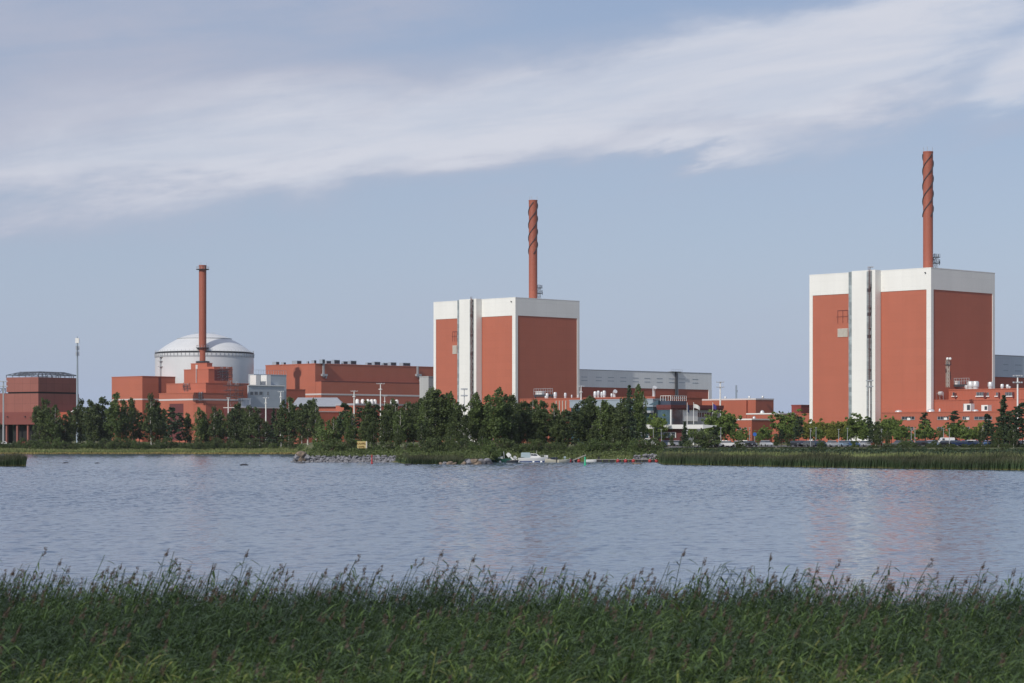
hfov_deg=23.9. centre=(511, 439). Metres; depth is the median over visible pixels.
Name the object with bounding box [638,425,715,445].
gatehouse
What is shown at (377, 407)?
pine tree
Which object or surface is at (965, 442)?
parked car
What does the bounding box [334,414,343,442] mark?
birch tree
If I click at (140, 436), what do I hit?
pine tree
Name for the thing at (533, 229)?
vent stack
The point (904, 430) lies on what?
broadleaf tree
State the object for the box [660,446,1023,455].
undergrowth
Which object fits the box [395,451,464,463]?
spit reed bed
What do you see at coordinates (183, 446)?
shrub
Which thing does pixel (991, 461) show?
reed bed
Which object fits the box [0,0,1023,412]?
sky
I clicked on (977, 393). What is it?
window
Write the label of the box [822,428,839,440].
broadleaf tree
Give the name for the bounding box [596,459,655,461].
floating dock
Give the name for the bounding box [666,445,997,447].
car park
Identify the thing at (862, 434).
broadleaf tree
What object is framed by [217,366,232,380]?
lattice mast
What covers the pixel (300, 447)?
undergrowth
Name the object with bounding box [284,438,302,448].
shrub
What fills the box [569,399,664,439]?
glazed annex
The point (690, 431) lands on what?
broadleaf tree
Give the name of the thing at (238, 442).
shrub
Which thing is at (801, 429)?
pine tree
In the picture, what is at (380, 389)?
floodlight mast
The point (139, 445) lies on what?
shrub
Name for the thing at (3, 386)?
floodlight mast
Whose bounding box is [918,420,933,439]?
broadleaf tree
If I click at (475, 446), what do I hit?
shrub
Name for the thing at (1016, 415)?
pine tree
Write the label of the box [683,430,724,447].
shrub
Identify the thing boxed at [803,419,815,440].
broadleaf tree
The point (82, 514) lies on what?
water
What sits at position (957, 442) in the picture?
parked car
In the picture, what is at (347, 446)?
shrub
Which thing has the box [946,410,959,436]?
pine tree
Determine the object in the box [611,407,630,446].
birch tree
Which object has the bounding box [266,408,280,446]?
spruce tree
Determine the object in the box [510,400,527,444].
birch tree
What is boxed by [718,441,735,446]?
parked car
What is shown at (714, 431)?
pine tree
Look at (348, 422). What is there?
birch tree
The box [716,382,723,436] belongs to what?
floodlight mast
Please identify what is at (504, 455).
shrub
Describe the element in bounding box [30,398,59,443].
birch tree
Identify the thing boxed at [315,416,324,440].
birch tree
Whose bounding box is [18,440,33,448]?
shrub
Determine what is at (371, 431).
tree
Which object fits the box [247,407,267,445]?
birch tree
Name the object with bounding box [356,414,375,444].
birch tree
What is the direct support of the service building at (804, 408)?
on the ground at (310, 445)
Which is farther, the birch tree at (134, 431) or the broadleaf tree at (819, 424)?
the birch tree at (134, 431)
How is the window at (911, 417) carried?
in the office building at (969, 414)
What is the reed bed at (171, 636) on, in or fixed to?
on the ground at (310, 445)
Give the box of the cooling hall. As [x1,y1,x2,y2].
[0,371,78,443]
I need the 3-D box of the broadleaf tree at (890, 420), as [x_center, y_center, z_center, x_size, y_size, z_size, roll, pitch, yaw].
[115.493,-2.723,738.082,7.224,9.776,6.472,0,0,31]
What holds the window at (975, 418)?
in the office building at (969, 414)
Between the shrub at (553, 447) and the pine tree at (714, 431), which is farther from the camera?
the pine tree at (714, 431)
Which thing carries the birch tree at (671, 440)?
on the ground at (310, 445)
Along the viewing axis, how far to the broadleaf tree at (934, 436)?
718.96 m
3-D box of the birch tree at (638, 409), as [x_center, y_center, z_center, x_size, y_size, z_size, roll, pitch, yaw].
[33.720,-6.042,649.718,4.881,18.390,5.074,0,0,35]
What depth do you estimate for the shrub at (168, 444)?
875.78 m
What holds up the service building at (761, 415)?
on the ground at (310, 445)
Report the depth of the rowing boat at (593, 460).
539.13 m
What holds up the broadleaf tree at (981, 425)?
on the ground at (310, 445)
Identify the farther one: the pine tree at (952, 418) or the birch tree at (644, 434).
the pine tree at (952, 418)
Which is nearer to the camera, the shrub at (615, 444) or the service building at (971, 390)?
the shrub at (615, 444)
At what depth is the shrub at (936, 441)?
591.39 m
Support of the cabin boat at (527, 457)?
on the water
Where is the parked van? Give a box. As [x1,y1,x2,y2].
[938,438,954,441]
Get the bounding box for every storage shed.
[223,407,279,442]
[293,398,342,410]
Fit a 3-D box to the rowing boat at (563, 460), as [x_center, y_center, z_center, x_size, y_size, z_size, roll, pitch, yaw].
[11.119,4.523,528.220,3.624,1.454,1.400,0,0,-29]
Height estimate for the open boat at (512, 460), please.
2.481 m
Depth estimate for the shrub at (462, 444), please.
544.48 m
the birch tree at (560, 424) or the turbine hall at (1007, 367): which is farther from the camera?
the turbine hall at (1007, 367)
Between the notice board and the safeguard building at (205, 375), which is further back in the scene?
the safeguard building at (205, 375)
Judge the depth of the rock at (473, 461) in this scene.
486.34 m
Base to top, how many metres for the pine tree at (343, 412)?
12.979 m
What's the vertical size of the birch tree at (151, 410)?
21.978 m
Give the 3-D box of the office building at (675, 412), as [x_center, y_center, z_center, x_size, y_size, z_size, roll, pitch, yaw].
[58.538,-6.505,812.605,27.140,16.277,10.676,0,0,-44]
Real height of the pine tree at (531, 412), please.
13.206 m
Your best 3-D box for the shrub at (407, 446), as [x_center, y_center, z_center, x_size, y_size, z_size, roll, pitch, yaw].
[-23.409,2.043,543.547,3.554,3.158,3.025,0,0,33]
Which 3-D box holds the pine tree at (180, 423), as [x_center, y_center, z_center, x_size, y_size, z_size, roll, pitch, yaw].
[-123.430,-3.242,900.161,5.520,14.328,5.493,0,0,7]
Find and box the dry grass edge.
[0,451,295,453]
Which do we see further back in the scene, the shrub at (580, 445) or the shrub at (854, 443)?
the shrub at (854, 443)
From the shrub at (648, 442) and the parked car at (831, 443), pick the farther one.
the parked car at (831, 443)
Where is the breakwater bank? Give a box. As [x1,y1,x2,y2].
[294,456,397,461]
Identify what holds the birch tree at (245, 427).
on the ground at (310, 445)
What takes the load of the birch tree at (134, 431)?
on the ground at (310, 445)
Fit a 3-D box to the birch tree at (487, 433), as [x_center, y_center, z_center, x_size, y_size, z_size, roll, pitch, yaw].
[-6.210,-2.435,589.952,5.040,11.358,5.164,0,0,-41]
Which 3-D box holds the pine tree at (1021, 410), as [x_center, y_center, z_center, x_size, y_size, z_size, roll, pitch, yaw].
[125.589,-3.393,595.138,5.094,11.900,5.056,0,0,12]
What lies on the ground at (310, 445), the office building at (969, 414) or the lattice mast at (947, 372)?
the office building at (969, 414)
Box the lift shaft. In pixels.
[419,376,433,398]
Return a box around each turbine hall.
[265,359,433,403]
[580,369,711,398]
[995,355,1023,388]
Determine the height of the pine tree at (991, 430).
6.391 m
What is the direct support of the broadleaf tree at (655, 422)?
on the ground at (310, 445)
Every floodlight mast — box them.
[0,381,7,440]
[376,383,384,436]
[461,388,467,413]
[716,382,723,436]
[866,380,872,416]
[1013,375,1022,428]
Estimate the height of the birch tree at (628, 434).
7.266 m
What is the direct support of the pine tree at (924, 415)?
on the ground at (310, 445)
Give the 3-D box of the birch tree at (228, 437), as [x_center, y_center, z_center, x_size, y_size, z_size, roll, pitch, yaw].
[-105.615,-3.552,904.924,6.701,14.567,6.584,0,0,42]
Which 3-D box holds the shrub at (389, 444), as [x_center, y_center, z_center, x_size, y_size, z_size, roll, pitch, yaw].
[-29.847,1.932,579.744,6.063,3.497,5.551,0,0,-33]
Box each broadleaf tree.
[645,413,661,424]
[645,414,672,440]
[687,424,697,439]
[704,409,733,436]
[713,410,741,438]
[718,419,740,440]
[730,430,740,440]
[736,428,750,439]
[753,430,763,444]
[756,425,774,440]
[767,408,805,435]
[782,420,800,440]
[798,424,811,440]
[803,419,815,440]
[811,427,824,440]
[812,418,828,439]
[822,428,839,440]
[825,421,842,435]
[839,421,849,440]
[841,427,854,440]
[845,413,868,439]
[854,425,869,440]
[879,416,895,444]
[884,415,898,443]
[889,419,908,436]
[889,427,904,439]
[903,432,914,440]
[911,427,925,441]
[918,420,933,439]
[927,427,937,439]
[942,423,961,439]
[947,420,972,437]
[960,425,977,439]
[976,420,992,435]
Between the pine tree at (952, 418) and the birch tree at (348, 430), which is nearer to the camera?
the birch tree at (348, 430)
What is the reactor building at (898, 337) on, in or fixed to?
on the ground at (310, 445)
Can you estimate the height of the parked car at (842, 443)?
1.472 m
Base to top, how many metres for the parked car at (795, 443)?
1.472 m
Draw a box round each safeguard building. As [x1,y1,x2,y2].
[166,383,249,397]
[184,365,232,382]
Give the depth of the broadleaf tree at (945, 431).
720.52 m
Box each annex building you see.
[111,376,174,441]
[158,392,242,441]
[193,403,223,442]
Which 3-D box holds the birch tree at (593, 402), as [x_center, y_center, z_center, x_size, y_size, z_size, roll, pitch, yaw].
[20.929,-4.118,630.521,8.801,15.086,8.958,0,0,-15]
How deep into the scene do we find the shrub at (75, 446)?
868.76 m
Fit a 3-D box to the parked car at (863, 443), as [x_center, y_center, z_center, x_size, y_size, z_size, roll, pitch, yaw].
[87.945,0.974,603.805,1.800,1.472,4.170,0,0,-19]
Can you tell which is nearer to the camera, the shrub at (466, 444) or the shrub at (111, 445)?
the shrub at (466, 444)
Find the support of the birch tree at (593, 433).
on the ground at (310, 445)
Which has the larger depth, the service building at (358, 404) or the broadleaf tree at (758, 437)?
the service building at (358, 404)
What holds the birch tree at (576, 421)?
on the ground at (310, 445)
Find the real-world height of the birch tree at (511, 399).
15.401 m
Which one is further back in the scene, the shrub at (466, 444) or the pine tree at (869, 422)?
the pine tree at (869, 422)
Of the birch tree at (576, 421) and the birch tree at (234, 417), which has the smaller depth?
the birch tree at (576, 421)
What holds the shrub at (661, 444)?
on the ground at (310, 445)
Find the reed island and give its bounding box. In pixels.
[0,451,27,465]
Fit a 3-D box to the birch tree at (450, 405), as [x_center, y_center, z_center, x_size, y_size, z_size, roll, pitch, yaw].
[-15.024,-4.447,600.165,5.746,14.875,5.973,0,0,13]
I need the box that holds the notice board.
[357,441,366,448]
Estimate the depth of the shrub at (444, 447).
533.61 m
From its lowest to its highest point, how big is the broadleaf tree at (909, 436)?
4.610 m
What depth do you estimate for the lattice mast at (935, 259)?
859.43 m
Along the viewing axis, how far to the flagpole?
764.94 m
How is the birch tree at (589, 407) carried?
on the ground at (310, 445)
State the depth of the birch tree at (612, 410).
618.62 m
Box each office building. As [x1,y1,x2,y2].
[649,395,723,443]
[881,404,1023,442]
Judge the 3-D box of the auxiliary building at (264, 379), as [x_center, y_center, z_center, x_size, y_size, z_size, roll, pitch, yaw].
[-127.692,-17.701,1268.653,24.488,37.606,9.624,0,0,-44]
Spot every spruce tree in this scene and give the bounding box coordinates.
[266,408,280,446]
[625,385,639,447]
[678,421,689,446]
[988,395,1019,445]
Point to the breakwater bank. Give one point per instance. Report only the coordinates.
(345, 456)
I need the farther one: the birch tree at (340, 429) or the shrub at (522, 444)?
the birch tree at (340, 429)
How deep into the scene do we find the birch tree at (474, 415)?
588.53 m
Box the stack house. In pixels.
[191,363,212,368]
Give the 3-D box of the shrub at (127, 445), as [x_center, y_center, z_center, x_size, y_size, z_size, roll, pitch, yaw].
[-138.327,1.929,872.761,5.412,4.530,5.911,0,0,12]
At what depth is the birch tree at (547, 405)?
619.81 m
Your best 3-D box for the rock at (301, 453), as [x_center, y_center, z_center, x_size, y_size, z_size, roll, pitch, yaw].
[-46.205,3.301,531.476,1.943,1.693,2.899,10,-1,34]
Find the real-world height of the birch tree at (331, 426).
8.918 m
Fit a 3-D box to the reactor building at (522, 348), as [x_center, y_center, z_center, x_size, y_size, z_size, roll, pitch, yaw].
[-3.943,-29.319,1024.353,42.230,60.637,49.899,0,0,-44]
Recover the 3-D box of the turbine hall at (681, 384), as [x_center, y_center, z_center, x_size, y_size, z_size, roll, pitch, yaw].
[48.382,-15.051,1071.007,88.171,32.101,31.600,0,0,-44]
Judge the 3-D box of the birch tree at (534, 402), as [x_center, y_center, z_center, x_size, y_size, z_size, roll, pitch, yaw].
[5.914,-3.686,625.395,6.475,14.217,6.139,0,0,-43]
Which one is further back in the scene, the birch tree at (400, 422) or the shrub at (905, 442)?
the birch tree at (400, 422)
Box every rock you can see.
[296,451,306,456]
[471,459,478,463]
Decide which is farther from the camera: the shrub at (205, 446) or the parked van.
the shrub at (205, 446)
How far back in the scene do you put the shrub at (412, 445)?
542.62 m
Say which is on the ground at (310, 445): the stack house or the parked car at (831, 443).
the stack house
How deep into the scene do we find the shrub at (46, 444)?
866.64 m
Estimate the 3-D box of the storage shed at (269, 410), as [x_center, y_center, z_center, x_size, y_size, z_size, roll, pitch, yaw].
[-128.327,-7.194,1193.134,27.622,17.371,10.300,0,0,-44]
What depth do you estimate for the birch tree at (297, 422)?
869.72 m
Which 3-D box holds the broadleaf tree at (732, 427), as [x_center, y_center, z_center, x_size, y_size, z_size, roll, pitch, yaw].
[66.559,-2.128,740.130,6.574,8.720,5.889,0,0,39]
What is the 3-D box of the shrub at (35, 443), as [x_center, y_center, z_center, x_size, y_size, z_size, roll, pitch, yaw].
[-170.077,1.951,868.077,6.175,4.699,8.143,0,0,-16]
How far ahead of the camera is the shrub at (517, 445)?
573.99 m
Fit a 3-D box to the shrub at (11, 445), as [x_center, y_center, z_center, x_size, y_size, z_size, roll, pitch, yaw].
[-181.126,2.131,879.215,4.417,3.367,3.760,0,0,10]
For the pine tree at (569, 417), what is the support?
on the ground at (310, 445)
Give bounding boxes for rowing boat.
[545,458,555,462]
[555,457,569,462]
[586,456,599,461]
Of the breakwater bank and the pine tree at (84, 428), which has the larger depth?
the pine tree at (84, 428)
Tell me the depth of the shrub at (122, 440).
874.47 m
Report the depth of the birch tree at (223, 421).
900.31 m
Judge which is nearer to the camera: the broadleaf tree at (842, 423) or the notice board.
the notice board
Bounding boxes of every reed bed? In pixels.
[0,547,1023,682]
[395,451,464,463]
[657,449,1023,469]
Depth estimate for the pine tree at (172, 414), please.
889.38 m
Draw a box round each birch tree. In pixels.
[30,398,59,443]
[31,405,44,441]
[40,404,64,442]
[57,414,71,442]
[63,410,76,442]
[70,398,88,443]
[82,399,103,442]
[92,396,109,443]
[103,392,128,443]
[120,399,134,440]
[127,397,141,441]
[138,392,162,444]
[148,400,166,440]
[160,408,170,441]
[182,413,194,442]
[191,406,207,441]
[199,417,210,442]
[204,405,223,439]
[216,408,226,442]
[224,411,236,440]
[225,402,243,440]
[237,405,260,443]
[238,408,247,442]
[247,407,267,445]
[263,421,271,442]
[272,399,291,446]
[279,396,297,442]
[293,403,306,442]
[295,398,319,444]
[306,400,323,438]
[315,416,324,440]
[325,416,339,439]
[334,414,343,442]
[342,409,358,440]
[344,427,353,443]
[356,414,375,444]
[361,400,378,442]
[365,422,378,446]
[376,410,390,446]
[380,402,394,442]
[384,398,398,440]
[389,407,408,448]
[393,426,403,446]
[398,401,416,442]
[408,396,424,442]
[409,401,417,443]
[414,401,433,443]
[416,420,428,446]
[422,390,445,441]
[425,386,453,441]
[441,392,460,442]
[442,423,455,443]
[447,404,465,442]
[457,414,472,445]
[463,392,485,442]
[477,408,491,441]
[478,427,486,445]
[479,394,494,442]
[482,387,511,447]
[493,394,516,443]
[504,393,519,443]
[505,423,519,446]
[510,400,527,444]
[517,400,531,446]
[527,400,554,440]
[528,399,538,439]
[535,400,554,442]
[549,403,559,443]
[550,409,572,445]
[560,428,571,448]
[569,403,588,446]
[574,398,587,444]
[578,396,597,441]
[583,395,598,441]
[585,424,600,441]
[592,399,612,442]
[602,404,618,441]
[607,426,622,444]
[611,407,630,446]
[615,397,632,415]
[623,426,631,446]
[631,383,646,438]
[635,390,650,440]
[669,435,673,445]
[773,433,779,445]
[783,433,790,446]
[869,421,880,445]
[872,426,884,445]
[884,429,891,443]
[937,427,944,439]
[976,426,985,445]
[993,426,1003,445]
[1006,426,1018,447]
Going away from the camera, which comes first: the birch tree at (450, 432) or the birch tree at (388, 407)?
the birch tree at (450, 432)
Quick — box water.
[0,454,1023,624]
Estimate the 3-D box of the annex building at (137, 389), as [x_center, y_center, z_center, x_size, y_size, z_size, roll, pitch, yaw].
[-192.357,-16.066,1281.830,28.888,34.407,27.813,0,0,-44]
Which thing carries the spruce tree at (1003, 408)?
on the ground at (310, 445)
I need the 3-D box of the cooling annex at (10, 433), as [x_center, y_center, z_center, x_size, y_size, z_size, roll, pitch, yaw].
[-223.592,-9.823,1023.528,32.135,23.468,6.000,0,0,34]
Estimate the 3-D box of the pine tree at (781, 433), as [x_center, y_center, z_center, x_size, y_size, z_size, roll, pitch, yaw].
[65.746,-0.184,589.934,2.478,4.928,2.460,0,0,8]
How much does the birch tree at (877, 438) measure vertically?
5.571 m
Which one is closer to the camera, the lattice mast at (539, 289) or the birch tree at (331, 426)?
the birch tree at (331, 426)
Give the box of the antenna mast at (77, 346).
[75,337,78,443]
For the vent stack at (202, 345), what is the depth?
1273.25 m
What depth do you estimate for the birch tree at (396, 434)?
584.89 m
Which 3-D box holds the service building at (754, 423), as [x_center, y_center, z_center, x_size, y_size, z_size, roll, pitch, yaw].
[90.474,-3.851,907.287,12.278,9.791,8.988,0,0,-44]
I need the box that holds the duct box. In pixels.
[238,398,250,406]
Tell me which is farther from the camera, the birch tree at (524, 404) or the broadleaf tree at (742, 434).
the broadleaf tree at (742, 434)
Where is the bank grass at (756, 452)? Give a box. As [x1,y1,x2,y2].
[320,450,1023,461]
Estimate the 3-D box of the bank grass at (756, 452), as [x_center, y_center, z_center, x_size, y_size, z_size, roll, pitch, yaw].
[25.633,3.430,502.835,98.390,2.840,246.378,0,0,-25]
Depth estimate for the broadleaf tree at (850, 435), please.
704.42 m
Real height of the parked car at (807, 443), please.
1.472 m
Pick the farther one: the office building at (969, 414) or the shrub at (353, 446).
the office building at (969, 414)
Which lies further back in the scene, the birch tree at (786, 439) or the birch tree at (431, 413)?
the birch tree at (431, 413)
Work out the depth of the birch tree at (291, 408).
874.49 m
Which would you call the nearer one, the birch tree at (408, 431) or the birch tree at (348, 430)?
the birch tree at (348, 430)
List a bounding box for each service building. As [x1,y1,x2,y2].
[284,411,340,443]
[286,389,305,407]
[335,399,408,441]
[519,386,702,442]
[702,396,773,441]
[734,416,771,441]
[746,410,795,441]
[791,405,808,440]
[796,413,808,440]
[934,391,1023,411]
[949,378,1023,399]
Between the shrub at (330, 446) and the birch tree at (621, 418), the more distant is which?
the birch tree at (621, 418)
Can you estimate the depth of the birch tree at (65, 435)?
904.37 m
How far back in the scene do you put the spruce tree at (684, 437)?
629.59 m
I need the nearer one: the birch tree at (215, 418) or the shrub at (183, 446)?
the shrub at (183, 446)
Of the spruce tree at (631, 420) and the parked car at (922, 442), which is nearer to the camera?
the parked car at (922, 442)
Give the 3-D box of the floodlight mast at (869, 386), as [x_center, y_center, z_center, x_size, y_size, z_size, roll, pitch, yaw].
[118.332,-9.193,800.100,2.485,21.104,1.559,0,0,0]
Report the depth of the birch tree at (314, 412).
864.74 m
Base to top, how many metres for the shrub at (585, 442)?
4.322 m
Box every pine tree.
[82,407,91,438]
[137,412,148,439]
[162,407,180,441]
[174,413,187,443]
[335,403,354,441]
[354,407,363,439]
[373,405,380,444]
[525,403,532,443]
[562,411,576,442]
[654,427,658,438]
[710,426,720,447]
[777,429,784,443]
[793,416,805,440]
[864,417,873,439]
[867,430,873,444]
[919,412,930,439]
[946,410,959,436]
[980,413,991,446]
[988,423,995,442]
[994,418,1004,440]
[1003,411,1016,443]
[1005,406,1023,443]
[1015,402,1023,445]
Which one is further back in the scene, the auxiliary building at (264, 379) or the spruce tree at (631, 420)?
the auxiliary building at (264, 379)
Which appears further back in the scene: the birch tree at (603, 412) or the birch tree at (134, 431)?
the birch tree at (134, 431)
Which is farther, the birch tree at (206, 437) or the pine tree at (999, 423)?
the birch tree at (206, 437)
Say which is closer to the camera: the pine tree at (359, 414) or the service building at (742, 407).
the pine tree at (359, 414)
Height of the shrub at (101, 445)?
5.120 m
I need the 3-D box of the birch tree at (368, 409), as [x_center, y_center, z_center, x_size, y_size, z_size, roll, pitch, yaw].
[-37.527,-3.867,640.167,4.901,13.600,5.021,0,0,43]
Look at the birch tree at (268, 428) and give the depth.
889.83 m
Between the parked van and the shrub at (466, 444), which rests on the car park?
the parked van
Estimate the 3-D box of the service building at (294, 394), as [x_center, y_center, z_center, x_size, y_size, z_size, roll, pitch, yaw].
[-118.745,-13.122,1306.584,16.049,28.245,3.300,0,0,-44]
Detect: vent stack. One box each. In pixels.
[196,265,208,362]
[528,197,537,297]
[922,147,933,267]
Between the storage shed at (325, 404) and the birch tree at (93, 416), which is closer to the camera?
the birch tree at (93, 416)
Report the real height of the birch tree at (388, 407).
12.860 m
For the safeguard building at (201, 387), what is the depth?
1225.30 m
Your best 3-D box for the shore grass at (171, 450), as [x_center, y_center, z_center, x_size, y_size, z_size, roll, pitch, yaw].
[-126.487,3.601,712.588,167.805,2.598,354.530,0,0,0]
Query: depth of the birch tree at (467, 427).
584.22 m
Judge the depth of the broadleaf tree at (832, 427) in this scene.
737.52 m
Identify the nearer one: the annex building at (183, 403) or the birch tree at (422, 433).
the birch tree at (422, 433)
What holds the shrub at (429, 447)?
on the ground at (310, 445)
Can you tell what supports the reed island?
in the water
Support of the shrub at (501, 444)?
on the ground at (310, 445)
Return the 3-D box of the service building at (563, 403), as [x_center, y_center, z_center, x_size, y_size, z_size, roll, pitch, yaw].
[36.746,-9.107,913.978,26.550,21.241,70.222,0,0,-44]
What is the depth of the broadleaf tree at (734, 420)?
743.41 m
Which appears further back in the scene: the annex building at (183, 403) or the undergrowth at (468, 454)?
the annex building at (183, 403)
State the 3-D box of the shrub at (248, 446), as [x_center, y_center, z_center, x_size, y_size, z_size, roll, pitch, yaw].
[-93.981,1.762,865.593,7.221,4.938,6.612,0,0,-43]
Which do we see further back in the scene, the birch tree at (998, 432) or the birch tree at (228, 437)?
the birch tree at (228, 437)
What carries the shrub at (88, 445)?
on the ground at (310, 445)
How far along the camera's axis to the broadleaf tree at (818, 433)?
704.48 m
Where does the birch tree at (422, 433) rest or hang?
on the ground at (310, 445)
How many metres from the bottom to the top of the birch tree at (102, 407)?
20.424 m
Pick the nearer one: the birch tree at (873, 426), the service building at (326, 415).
the birch tree at (873, 426)
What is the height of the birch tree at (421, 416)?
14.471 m
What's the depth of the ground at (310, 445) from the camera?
603.76 m
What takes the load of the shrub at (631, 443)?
on the ground at (310, 445)
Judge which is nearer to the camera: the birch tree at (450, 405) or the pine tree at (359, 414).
the birch tree at (450, 405)
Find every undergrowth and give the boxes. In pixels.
[3,442,308,451]
[304,446,663,459]
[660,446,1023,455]
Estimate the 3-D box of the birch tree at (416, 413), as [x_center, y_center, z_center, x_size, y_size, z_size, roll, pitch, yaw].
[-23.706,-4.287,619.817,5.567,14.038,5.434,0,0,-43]
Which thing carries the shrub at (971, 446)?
on the ground at (310, 445)
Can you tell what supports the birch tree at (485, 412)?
on the ground at (310, 445)
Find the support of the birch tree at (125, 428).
on the ground at (310, 445)
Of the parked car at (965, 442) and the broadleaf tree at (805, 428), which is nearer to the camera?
the parked car at (965, 442)
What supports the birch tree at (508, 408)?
on the ground at (310, 445)
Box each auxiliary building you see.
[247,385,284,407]
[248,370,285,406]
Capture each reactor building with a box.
[433,297,579,441]
[809,267,994,441]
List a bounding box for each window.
[902,416,914,419]
[937,416,948,419]
[974,416,991,419]
[976,392,984,395]
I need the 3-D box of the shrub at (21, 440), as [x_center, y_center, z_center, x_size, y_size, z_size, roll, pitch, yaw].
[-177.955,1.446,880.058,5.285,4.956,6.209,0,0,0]
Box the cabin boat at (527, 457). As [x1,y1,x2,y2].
[516,452,547,461]
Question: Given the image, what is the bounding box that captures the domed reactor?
[154,332,253,382]
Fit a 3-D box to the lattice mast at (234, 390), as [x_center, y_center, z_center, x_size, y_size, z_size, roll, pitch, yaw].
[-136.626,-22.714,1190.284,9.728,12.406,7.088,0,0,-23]
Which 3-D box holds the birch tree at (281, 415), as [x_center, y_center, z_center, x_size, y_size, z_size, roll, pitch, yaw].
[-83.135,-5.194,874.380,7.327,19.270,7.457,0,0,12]
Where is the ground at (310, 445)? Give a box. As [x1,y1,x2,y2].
[21,441,1023,462]
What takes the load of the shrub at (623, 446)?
on the ground at (310, 445)
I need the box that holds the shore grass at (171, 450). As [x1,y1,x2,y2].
[0,447,318,455]
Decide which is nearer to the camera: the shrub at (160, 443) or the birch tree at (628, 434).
the birch tree at (628, 434)
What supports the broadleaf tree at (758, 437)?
on the ground at (310, 445)
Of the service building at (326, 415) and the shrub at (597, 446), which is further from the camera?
the service building at (326, 415)
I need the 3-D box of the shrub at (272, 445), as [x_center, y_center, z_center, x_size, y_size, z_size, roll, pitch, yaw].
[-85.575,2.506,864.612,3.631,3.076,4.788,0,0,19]
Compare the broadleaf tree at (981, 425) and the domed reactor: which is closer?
the broadleaf tree at (981, 425)
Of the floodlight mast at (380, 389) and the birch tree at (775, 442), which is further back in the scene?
the floodlight mast at (380, 389)
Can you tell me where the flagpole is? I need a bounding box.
[693,402,699,444]
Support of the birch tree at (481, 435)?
on the ground at (310, 445)
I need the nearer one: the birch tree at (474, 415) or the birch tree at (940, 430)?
the birch tree at (474, 415)
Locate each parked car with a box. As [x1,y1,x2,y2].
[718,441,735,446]
[744,441,757,446]
[760,441,772,445]
[790,441,802,446]
[802,441,814,446]
[825,441,837,446]
[837,441,848,446]
[859,441,869,445]
[915,440,927,445]
[939,440,951,445]
[951,440,962,445]
[959,440,973,445]
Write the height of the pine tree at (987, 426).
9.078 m
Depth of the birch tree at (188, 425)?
904.40 m
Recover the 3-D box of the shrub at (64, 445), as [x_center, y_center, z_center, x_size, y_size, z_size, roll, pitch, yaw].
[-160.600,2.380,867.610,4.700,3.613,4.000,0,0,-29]
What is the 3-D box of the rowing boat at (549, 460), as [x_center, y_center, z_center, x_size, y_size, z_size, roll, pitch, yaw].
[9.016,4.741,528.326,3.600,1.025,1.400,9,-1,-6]
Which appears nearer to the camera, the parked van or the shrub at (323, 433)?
the shrub at (323, 433)
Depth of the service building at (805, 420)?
944.07 m
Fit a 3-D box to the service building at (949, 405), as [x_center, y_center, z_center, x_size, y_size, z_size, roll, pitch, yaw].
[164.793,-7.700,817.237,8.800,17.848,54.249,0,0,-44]
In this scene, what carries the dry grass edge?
on the ground at (310, 445)
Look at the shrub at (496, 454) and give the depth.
529.31 m
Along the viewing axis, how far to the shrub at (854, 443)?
591.57 m
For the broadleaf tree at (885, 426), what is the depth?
733.76 m
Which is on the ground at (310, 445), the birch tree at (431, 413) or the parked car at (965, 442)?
the birch tree at (431, 413)
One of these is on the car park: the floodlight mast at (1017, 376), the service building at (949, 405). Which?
the floodlight mast at (1017, 376)
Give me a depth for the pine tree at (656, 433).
639.79 m
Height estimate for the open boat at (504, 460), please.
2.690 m
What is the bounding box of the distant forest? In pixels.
[74,404,790,440]
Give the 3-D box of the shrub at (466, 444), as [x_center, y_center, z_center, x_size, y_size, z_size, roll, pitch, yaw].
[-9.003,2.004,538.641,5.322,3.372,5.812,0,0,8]
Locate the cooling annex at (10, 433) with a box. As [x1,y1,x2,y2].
[0,388,12,442]
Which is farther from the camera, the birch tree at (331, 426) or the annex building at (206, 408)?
the annex building at (206, 408)
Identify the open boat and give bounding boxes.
[492,451,515,461]
[506,453,518,462]
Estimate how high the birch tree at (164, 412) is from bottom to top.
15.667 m
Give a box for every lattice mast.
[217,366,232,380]
[225,381,242,403]
[537,285,542,297]
[933,253,939,267]
[945,357,951,386]
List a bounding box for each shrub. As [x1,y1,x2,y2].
[7,441,16,447]
[16,437,29,447]
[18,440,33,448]
[30,439,44,448]
[43,442,52,448]
[51,437,66,448]
[57,442,69,449]
[70,443,79,448]
[79,439,93,448]
[93,437,113,448]
[106,437,123,449]
[113,437,128,448]
[121,439,131,448]
[130,439,146,449]
[148,439,165,448]
[153,437,178,447]
[181,442,191,448]
[185,437,206,448]
[197,441,209,448]
[207,436,221,448]
[221,438,238,448]
[234,440,245,447]
[240,438,259,448]
[268,443,278,448]
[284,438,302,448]
[311,426,339,446]
[311,437,344,451]
[340,437,367,450]
[345,438,372,450]
[376,441,397,450]
[401,442,412,451]
[405,442,419,451]
[419,438,448,452]
[423,436,454,451]
[453,437,469,450]
[464,441,478,450]
[466,438,492,455]
[478,443,501,458]
[492,437,520,452]
[492,443,507,461]
[502,443,521,452]
[517,439,537,451]
[521,438,546,452]
[545,441,563,453]
[572,438,602,452]
[572,442,588,450]
[584,438,612,451]
[598,442,614,452]
[607,441,624,450]
[615,440,635,450]
[627,438,649,452]
[632,438,658,453]
[650,436,667,448]
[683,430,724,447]
[734,439,746,447]
[816,440,826,447]
[850,440,858,446]
[897,437,915,447]
[928,439,940,447]
[967,444,977,447]

